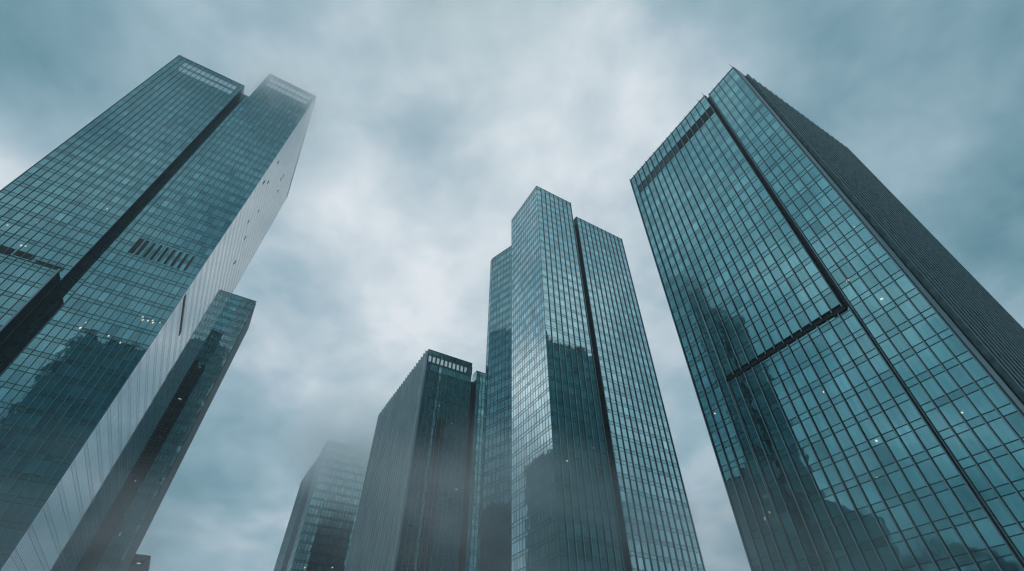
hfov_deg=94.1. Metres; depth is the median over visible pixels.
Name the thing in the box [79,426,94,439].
window
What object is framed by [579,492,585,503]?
window
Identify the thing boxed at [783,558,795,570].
window
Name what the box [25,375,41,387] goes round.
window
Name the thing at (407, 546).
window
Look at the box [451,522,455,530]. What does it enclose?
window
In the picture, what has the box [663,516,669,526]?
window
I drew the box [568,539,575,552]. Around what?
window
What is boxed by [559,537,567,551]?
window
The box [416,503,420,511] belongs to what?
window
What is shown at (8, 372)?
window
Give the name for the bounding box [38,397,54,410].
window
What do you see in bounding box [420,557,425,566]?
window
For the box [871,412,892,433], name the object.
window
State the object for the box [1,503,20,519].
window
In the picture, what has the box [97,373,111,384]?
window
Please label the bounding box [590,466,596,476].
window
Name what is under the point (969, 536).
window
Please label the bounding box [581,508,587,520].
window
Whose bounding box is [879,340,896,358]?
window
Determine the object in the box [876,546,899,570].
window
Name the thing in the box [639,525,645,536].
window
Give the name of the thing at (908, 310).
window
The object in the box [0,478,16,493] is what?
window
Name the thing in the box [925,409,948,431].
window
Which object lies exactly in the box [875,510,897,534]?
window
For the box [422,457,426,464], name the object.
window
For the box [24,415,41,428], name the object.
window
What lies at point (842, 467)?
window
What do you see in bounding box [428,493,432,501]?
window
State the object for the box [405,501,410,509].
window
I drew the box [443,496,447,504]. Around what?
window
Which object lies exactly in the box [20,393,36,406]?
window
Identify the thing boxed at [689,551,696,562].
window
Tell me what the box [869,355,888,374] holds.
window
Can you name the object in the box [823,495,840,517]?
window
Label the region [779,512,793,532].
window
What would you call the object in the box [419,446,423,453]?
window
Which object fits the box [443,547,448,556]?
window
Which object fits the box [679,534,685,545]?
window
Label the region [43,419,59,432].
window
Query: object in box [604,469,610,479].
window
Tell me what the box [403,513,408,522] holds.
window
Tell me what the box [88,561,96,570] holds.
window
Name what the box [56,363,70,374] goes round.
window
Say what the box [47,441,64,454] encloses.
window
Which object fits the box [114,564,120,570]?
window
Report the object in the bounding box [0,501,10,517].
window
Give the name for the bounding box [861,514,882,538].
window
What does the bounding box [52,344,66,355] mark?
window
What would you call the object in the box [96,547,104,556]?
window
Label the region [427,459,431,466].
window
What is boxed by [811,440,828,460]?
window
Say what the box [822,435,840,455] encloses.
window
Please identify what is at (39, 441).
window
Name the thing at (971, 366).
window
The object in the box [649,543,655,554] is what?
window
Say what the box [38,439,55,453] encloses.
window
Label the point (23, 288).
window
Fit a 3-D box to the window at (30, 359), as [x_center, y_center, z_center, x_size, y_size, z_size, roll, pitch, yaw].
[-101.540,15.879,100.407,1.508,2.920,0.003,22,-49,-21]
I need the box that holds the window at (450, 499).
[448,497,452,505]
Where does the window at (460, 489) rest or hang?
in the glass tower at (418, 507)
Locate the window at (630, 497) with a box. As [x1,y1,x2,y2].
[627,493,633,503]
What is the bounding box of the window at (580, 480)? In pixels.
[578,477,584,487]
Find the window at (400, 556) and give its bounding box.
[397,553,402,563]
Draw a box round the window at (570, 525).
[567,521,573,534]
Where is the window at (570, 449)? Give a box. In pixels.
[568,446,574,456]
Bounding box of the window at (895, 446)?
[885,437,908,460]
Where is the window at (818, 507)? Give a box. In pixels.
[811,500,828,521]
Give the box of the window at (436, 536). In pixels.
[434,532,438,540]
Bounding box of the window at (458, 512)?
[457,511,460,519]
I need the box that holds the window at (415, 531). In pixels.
[412,528,417,537]
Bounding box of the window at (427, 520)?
[425,517,429,526]
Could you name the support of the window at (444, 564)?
in the glass tower at (418, 507)
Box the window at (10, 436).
[0,431,17,446]
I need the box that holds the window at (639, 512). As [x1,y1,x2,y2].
[636,509,642,520]
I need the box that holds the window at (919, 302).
[910,293,929,312]
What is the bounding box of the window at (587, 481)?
[585,478,591,489]
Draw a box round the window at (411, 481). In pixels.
[409,477,413,485]
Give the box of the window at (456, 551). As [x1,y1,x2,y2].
[454,548,458,557]
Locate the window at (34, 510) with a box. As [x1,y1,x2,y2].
[22,506,40,522]
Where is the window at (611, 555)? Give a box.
[607,547,614,559]
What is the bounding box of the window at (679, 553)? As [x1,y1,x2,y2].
[676,548,683,560]
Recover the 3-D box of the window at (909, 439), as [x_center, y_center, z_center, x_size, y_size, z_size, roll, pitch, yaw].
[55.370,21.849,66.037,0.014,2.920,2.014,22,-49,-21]
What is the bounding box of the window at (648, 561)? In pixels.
[645,558,652,570]
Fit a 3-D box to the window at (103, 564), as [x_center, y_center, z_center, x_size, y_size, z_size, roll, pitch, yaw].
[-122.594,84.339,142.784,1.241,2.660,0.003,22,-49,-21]
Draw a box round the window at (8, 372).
[0,368,14,380]
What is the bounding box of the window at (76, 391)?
[69,385,84,397]
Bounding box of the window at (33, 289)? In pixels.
[24,287,38,296]
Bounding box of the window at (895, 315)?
[887,307,906,325]
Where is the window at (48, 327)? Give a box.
[39,323,53,334]
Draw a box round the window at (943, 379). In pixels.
[934,371,957,393]
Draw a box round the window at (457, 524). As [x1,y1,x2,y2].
[456,523,460,531]
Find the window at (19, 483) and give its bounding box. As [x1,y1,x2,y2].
[7,479,26,495]
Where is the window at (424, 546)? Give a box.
[422,543,426,552]
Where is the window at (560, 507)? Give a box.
[557,502,564,515]
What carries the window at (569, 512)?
in the glass tower at (580, 469)
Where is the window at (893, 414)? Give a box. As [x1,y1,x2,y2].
[884,406,906,428]
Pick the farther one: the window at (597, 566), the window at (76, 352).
the window at (597, 566)
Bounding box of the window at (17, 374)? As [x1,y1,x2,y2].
[7,370,23,383]
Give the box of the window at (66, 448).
[57,442,73,456]
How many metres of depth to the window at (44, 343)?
103.21 m
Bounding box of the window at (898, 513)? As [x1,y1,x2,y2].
[889,505,912,530]
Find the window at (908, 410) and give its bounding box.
[898,400,920,421]
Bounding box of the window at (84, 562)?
[78,560,87,569]
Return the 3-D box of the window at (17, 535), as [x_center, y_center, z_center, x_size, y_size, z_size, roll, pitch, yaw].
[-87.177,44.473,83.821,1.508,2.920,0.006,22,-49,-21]
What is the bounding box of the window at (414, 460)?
[412,455,417,462]
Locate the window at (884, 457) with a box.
[872,443,893,465]
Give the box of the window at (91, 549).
[86,546,94,555]
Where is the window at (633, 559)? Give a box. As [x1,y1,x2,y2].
[630,556,637,568]
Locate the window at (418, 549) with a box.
[416,542,421,551]
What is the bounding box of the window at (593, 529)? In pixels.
[590,526,597,538]
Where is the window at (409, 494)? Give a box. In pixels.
[407,489,412,497]
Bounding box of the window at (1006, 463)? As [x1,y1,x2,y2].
[994,454,1023,481]
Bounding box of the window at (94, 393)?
[86,389,100,400]
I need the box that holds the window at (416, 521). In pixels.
[414,515,419,524]
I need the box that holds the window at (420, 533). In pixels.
[418,529,422,538]
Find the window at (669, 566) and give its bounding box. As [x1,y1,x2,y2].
[666,562,672,570]
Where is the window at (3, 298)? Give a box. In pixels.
[0,295,8,305]
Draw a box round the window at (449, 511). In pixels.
[447,509,451,517]
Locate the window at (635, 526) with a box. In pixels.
[632,523,638,535]
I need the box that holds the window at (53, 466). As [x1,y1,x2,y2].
[43,462,60,476]
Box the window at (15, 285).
[6,282,21,292]
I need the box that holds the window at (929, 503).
[919,495,945,521]
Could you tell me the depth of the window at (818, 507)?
73.21 m
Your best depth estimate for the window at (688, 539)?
132.14 m
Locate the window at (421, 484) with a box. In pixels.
[419,479,423,487]
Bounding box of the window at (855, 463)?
[847,454,866,476]
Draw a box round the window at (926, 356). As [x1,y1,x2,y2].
[917,348,938,368]
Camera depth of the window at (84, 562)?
140.97 m
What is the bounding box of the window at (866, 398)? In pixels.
[857,389,877,409]
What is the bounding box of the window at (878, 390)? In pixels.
[870,383,890,403]
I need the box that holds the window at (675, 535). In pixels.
[672,532,679,543]
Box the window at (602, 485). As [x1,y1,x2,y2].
[599,482,605,493]
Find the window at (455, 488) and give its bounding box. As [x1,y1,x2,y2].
[454,487,457,494]
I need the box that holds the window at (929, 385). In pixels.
[921,378,943,399]
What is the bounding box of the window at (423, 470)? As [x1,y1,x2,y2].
[420,468,425,476]
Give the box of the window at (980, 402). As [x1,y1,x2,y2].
[966,390,993,413]
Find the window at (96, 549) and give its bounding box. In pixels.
[91,547,99,555]
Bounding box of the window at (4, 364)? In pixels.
[0,362,9,373]
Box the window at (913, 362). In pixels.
[905,355,925,375]
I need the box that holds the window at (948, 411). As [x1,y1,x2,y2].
[938,403,962,425]
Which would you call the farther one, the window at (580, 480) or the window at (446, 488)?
the window at (446, 488)
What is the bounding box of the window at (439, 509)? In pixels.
[437,507,441,515]
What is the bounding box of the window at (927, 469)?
[916,459,942,484]
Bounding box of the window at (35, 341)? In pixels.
[26,338,41,348]
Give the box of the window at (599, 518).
[596,511,602,523]
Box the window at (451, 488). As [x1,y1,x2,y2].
[449,486,453,493]
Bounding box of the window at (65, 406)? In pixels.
[56,401,71,414]
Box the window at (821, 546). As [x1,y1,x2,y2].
[811,531,828,553]
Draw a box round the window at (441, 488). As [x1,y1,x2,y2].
[439,484,443,491]
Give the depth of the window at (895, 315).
74.12 m
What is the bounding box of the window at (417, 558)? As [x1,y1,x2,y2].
[414,556,419,565]
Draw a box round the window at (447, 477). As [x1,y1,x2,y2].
[445,474,449,481]
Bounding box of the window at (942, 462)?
[932,454,958,478]
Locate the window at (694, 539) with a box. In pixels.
[692,537,698,547]
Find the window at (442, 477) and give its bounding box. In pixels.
[440,473,444,480]
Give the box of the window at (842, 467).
[834,459,853,480]
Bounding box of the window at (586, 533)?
[582,525,589,537]
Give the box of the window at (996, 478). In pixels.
[978,460,1007,486]
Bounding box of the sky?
[0,0,1023,570]
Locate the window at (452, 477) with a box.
[450,475,454,482]
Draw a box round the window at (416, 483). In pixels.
[414,478,418,486]
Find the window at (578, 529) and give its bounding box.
[575,523,581,535]
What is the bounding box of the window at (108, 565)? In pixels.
[103,563,111,570]
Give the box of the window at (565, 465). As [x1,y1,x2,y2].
[562,458,568,469]
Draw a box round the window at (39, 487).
[27,483,45,498]
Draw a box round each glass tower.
[0,54,316,570]
[74,294,256,570]
[274,440,370,570]
[344,349,485,570]
[476,186,705,570]
[629,64,1023,570]
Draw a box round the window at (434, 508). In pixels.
[431,506,436,514]
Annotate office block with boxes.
[127,554,150,570]
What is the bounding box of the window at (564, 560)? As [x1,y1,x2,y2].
[560,556,568,570]
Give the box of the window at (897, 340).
[890,333,909,352]
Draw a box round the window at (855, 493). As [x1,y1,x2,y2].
[847,486,867,508]
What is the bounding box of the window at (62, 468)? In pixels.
[52,464,69,478]
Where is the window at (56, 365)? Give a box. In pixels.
[47,361,62,372]
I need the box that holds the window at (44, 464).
[33,460,50,475]
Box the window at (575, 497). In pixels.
[572,490,578,501]
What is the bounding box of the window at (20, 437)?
[9,433,26,447]
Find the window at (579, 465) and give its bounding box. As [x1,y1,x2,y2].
[576,462,582,472]
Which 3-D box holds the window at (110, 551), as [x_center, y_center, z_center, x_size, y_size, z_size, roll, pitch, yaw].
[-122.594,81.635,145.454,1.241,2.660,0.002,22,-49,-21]
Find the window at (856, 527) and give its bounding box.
[848,519,868,542]
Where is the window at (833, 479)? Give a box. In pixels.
[822,464,840,485]
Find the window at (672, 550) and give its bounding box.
[669,547,676,558]
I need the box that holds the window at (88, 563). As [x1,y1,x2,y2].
[83,560,91,569]
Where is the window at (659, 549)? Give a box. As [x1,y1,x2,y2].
[656,544,662,556]
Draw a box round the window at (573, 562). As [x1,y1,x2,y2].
[570,558,577,570]
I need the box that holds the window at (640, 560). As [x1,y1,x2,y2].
[638,557,644,569]
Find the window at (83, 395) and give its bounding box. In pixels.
[78,387,92,398]
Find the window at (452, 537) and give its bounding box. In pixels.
[450,535,454,543]
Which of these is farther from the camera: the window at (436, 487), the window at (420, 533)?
the window at (436, 487)
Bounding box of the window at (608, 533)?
[605,529,612,542]
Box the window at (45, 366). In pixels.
[38,359,54,370]
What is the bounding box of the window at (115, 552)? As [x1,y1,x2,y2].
[110,549,118,558]
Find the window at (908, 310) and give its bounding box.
[898,300,918,318]
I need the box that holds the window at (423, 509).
[421,504,426,512]
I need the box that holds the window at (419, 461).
[417,456,421,463]
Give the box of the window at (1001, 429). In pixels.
[988,418,1017,443]
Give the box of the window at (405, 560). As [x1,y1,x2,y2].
[403,554,408,564]
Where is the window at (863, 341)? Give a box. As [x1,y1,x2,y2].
[856,334,874,353]
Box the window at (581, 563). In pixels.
[578,559,585,570]
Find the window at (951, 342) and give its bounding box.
[942,335,966,355]
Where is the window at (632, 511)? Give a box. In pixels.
[629,508,636,519]
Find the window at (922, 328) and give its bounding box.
[913,320,934,339]
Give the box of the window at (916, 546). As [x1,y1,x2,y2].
[906,537,931,563]
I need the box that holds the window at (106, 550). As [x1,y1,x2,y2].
[101,548,109,556]
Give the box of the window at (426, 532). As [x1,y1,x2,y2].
[423,530,428,539]
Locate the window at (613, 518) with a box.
[610,515,616,526]
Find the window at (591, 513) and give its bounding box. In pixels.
[588,509,595,521]
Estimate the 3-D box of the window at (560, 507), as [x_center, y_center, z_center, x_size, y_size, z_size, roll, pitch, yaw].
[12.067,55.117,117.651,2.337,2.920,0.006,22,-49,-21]
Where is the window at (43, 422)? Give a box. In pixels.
[34,417,50,430]
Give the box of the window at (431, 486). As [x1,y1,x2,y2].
[429,481,433,489]
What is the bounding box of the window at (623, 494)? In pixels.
[620,491,626,501]
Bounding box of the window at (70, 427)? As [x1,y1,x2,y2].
[61,422,76,435]
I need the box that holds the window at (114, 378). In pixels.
[106,375,119,386]
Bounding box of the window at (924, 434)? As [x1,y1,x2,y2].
[914,426,938,449]
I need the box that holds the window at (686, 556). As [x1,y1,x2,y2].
[683,550,689,561]
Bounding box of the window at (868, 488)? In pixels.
[860,481,881,504]
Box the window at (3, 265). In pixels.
[0,261,9,271]
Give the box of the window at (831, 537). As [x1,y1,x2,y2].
[823,527,841,550]
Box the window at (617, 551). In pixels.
[615,548,622,561]
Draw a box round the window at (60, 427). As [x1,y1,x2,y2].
[52,420,68,434]
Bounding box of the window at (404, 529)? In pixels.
[401,526,406,535]
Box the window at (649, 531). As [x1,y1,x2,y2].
[646,526,652,538]
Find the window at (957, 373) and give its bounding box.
[947,365,972,387]
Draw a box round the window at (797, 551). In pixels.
[789,539,804,560]
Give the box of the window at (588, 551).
[584,542,591,555]
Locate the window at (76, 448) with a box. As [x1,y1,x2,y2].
[66,444,81,458]
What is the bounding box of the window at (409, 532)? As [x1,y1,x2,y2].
[407,527,412,536]
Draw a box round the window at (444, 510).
[442,508,446,516]
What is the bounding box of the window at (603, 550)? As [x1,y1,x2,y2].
[600,545,607,558]
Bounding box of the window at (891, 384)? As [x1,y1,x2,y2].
[883,376,903,396]
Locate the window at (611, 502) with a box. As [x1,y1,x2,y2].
[608,499,614,510]
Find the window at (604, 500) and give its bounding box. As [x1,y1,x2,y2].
[601,497,607,508]
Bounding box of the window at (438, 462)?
[437,461,441,468]
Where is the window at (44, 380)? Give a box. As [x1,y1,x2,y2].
[34,377,50,389]
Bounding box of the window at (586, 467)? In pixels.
[583,464,589,474]
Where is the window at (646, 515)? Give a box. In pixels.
[643,511,649,522]
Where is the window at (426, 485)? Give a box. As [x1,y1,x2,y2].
[424,480,428,488]
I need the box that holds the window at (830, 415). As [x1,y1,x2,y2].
[822,407,839,426]
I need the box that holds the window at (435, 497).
[433,494,437,502]
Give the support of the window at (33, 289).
in the glass tower at (136, 223)
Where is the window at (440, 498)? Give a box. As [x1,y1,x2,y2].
[438,495,442,503]
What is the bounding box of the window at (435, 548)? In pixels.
[432,545,437,554]
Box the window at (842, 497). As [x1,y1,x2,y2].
[835,491,853,513]
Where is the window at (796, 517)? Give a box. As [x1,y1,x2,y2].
[789,508,805,529]
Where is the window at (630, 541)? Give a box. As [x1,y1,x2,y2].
[628,538,634,550]
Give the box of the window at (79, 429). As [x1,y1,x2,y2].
[70,424,85,437]
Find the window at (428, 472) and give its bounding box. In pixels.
[425,469,430,477]
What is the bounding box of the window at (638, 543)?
[635,540,641,552]
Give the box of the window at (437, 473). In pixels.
[435,471,439,479]
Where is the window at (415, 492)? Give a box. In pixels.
[412,490,417,498]
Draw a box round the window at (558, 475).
[555,471,562,482]
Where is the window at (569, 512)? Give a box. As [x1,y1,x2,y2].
[565,504,572,516]
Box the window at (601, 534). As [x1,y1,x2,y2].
[598,528,604,540]
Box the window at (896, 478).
[887,471,910,494]
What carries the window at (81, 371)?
in the glass tower at (136, 223)
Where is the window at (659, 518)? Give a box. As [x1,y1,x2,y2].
[656,514,662,525]
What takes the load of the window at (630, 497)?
in the glass tower at (580, 469)
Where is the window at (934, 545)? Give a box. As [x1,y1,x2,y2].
[921,533,948,559]
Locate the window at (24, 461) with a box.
[13,457,31,471]
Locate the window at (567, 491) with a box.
[564,488,571,500]
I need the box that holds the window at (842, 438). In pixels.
[834,430,852,450]
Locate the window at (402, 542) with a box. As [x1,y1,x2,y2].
[399,539,404,548]
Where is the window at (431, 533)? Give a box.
[428,531,433,540]
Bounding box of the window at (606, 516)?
[603,513,609,524]
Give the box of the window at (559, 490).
[556,486,563,498]
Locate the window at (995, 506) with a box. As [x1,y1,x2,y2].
[985,498,1015,525]
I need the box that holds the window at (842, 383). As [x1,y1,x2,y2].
[834,374,850,392]
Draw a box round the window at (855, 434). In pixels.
[846,424,865,444]
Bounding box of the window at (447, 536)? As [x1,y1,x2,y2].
[444,534,449,542]
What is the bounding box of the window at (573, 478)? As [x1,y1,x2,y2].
[570,475,577,486]
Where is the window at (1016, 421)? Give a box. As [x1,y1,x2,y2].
[1004,412,1023,437]
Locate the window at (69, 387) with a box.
[60,383,75,394]
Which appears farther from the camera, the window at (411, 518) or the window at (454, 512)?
the window at (454, 512)
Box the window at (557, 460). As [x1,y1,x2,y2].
[554,456,561,467]
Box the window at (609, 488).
[606,484,612,494]
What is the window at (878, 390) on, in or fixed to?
in the glass tower at (849, 329)
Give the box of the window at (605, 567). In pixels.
[602,564,608,570]
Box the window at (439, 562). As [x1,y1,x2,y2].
[436,559,441,569]
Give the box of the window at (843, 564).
[835,557,851,570]
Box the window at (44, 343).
[35,340,50,351]
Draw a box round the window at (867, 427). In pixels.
[858,418,878,439]
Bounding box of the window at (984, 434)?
[972,424,1000,449]
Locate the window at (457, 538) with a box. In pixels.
[455,535,459,544]
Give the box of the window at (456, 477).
[455,476,458,483]
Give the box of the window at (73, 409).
[65,403,80,415]
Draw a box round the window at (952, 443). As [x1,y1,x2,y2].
[943,436,968,459]
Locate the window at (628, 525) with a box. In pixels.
[625,522,631,533]
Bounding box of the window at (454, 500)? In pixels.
[453,498,457,506]
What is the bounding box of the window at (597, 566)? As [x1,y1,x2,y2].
[594,562,600,570]
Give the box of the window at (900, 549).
[891,541,915,567]
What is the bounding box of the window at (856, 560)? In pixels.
[848,553,867,570]
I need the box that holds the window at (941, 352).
[929,341,952,362]
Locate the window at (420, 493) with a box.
[417,491,422,499]
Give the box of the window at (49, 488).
[38,484,55,499]
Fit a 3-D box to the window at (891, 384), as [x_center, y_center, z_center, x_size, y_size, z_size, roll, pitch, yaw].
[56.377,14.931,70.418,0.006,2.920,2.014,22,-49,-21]
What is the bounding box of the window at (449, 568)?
[447,561,452,570]
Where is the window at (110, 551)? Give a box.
[105,548,113,557]
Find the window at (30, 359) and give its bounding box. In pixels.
[21,355,37,366]
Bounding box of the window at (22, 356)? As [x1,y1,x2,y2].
[13,353,28,364]
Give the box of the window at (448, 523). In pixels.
[446,521,450,529]
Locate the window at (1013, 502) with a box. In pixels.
[1001,493,1023,521]
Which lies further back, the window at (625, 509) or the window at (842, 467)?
the window at (625, 509)
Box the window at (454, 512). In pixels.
[452,510,456,518]
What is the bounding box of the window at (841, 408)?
[834,401,851,420]
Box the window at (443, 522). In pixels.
[440,520,445,528]
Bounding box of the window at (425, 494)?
[423,492,427,500]
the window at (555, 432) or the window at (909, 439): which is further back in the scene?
the window at (555, 432)
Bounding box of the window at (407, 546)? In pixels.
[405,540,410,549]
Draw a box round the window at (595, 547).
[592,544,599,557]
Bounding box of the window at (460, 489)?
[458,488,462,495]
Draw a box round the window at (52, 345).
[43,342,57,353]
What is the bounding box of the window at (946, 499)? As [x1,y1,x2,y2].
[935,490,962,516]
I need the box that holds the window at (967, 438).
[957,430,984,454]
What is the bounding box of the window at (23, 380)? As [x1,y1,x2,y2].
[16,372,32,385]
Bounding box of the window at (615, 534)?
[612,531,619,543]
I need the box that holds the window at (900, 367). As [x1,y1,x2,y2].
[893,361,913,380]
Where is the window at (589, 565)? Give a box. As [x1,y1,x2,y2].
[586,561,593,570]
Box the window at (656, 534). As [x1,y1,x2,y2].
[653,528,659,539]
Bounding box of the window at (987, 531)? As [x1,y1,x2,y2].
[973,518,1004,546]
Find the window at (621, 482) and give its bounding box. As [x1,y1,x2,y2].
[618,476,624,487]
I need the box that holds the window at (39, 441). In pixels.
[29,437,45,451]
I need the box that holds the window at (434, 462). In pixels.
[432,460,436,467]
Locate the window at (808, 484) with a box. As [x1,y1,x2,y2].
[800,474,816,494]
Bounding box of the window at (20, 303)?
[11,300,25,310]
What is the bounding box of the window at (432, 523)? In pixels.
[430,518,434,527]
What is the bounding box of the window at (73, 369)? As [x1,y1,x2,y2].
[64,365,78,376]
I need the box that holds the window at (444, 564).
[442,560,446,570]
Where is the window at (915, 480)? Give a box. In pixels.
[902,465,926,489]
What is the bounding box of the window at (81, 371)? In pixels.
[73,367,87,378]
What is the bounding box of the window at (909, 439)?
[900,432,923,454]
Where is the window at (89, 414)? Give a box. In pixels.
[82,407,97,419]
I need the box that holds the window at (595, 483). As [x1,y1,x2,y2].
[592,480,598,491]
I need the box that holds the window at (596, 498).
[594,495,600,506]
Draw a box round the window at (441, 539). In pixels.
[439,533,444,541]
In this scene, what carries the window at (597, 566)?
in the glass tower at (580, 469)
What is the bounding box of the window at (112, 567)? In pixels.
[109,563,115,570]
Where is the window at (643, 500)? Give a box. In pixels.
[640,496,646,506]
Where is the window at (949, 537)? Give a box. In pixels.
[938,528,966,555]
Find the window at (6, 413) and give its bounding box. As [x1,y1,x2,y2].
[0,409,13,422]
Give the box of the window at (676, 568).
[673,564,678,570]
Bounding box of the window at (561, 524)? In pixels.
[558,519,565,532]
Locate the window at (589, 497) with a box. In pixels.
[587,494,593,505]
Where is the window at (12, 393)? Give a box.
[1,389,18,402]
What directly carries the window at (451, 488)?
in the glass tower at (418, 507)
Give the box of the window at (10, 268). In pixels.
[2,264,18,274]
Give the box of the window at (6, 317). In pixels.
[0,314,12,324]
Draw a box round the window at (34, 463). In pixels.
[23,458,41,473]
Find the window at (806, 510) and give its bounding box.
[800,504,816,525]
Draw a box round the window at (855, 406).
[845,395,864,415]
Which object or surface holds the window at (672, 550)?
in the glass tower at (580, 469)
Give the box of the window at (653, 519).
[650,513,656,523]
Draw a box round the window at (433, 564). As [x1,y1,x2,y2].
[431,559,436,568]
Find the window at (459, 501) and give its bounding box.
[458,499,461,507]
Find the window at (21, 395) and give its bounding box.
[11,391,27,404]
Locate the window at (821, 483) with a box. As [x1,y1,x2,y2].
[811,469,828,490]
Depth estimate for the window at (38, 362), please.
100.93 m
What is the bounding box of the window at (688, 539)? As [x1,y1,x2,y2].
[685,535,692,546]
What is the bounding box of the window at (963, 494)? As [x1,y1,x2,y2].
[951,484,979,511]
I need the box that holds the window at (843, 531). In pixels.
[835,523,854,546]
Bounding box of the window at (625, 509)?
[623,506,629,517]
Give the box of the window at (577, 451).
[575,448,581,458]
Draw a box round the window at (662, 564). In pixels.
[659,561,665,570]
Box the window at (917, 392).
[908,384,929,404]
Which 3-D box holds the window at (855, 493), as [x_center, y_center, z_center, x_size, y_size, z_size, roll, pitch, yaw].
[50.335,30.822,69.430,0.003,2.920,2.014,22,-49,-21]
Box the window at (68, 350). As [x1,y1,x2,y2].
[60,346,74,357]
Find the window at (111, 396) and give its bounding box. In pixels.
[103,392,116,404]
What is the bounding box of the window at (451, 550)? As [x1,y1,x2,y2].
[448,548,453,556]
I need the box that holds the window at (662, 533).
[659,529,666,541]
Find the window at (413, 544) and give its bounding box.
[410,541,415,550]
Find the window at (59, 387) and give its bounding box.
[52,381,67,393]
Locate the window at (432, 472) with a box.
[430,470,435,478]
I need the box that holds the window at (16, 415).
[5,411,22,424]
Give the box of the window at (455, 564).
[453,562,457,570]
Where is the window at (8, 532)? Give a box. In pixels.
[0,528,15,545]
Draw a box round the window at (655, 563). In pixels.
[652,560,658,570]
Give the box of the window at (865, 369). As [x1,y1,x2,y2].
[856,361,875,380]
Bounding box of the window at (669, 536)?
[666,531,672,542]
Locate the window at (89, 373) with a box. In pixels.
[81,369,95,380]
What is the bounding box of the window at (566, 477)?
[563,473,569,484]
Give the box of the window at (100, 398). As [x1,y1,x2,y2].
[94,390,108,402]
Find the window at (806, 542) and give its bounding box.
[800,535,816,557]
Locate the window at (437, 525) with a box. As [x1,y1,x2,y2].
[435,519,440,528]
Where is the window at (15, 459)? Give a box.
[3,455,22,470]
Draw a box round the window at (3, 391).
[0,387,9,399]
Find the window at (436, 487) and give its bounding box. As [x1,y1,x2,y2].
[434,483,438,490]
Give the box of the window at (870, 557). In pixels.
[862,549,883,570]
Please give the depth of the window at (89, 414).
100.12 m
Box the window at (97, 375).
[89,371,103,382]
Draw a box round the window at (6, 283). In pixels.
[0,279,13,289]
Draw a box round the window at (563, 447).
[561,444,567,454]
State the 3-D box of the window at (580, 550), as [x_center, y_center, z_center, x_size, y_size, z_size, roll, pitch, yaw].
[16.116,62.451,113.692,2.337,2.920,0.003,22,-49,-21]
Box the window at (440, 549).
[438,546,442,555]
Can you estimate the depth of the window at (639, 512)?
129.08 m
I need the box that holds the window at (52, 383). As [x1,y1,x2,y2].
[43,379,58,391]
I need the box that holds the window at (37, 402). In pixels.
[29,395,45,408]
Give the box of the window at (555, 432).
[552,428,558,438]
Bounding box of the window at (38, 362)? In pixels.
[30,357,45,368]
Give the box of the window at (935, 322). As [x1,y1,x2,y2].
[926,313,947,333]
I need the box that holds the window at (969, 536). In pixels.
[955,523,985,551]
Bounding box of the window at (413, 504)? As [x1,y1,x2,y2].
[410,502,415,510]
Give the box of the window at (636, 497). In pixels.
[633,494,640,505]
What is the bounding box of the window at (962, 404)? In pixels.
[952,396,977,419]
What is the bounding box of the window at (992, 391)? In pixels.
[982,384,1009,407]
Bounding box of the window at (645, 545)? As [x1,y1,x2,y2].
[642,541,648,553]
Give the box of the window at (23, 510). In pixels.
[11,504,30,521]
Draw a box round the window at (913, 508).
[903,500,928,525]
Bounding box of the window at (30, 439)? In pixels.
[18,435,36,449]
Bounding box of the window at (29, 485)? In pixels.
[17,481,36,496]
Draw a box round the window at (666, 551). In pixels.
[662,545,669,557]
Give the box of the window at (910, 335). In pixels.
[901,327,921,346]
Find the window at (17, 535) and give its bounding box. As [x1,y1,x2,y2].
[5,530,24,547]
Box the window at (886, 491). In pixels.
[873,476,895,499]
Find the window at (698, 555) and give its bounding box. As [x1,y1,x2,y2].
[695,552,702,564]
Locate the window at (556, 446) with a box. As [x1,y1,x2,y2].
[553,442,559,452]
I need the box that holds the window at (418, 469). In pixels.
[415,467,420,474]
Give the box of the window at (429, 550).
[427,544,432,553]
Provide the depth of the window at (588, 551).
114.58 m
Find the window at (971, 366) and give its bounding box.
[961,358,987,380]
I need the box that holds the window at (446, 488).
[444,485,448,492]
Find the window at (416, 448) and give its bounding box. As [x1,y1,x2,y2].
[414,445,418,451]
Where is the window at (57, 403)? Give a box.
[47,399,63,412]
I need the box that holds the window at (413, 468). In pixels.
[411,466,415,473]
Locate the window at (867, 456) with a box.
[859,449,879,470]
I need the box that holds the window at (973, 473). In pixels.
[963,465,990,491]
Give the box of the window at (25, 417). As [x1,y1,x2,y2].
[14,413,32,426]
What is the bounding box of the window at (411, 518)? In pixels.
[409,514,413,523]
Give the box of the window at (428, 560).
[425,558,430,567]
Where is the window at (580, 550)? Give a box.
[576,541,583,554]
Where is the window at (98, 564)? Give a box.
[93,562,101,570]
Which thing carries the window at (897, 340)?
in the glass tower at (849, 329)
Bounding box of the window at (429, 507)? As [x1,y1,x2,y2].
[426,505,431,513]
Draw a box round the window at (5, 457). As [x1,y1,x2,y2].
[0,453,11,468]
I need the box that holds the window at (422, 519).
[419,516,424,525]
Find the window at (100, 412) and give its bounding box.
[92,409,105,421]
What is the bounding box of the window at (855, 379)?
[845,367,863,386]
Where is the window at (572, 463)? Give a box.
[569,460,575,470]
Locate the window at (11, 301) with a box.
[1,297,18,308]
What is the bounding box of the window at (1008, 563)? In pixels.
[996,555,1022,570]
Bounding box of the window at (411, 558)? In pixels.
[408,555,414,564]
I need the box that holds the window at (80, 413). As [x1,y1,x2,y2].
[74,405,89,417]
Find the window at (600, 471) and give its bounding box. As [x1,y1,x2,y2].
[597,467,603,478]
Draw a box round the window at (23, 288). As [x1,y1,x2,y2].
[15,284,30,294]
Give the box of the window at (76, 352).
[69,348,82,359]
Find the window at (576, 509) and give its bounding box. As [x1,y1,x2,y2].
[573,506,580,518]
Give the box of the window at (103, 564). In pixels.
[98,562,106,570]

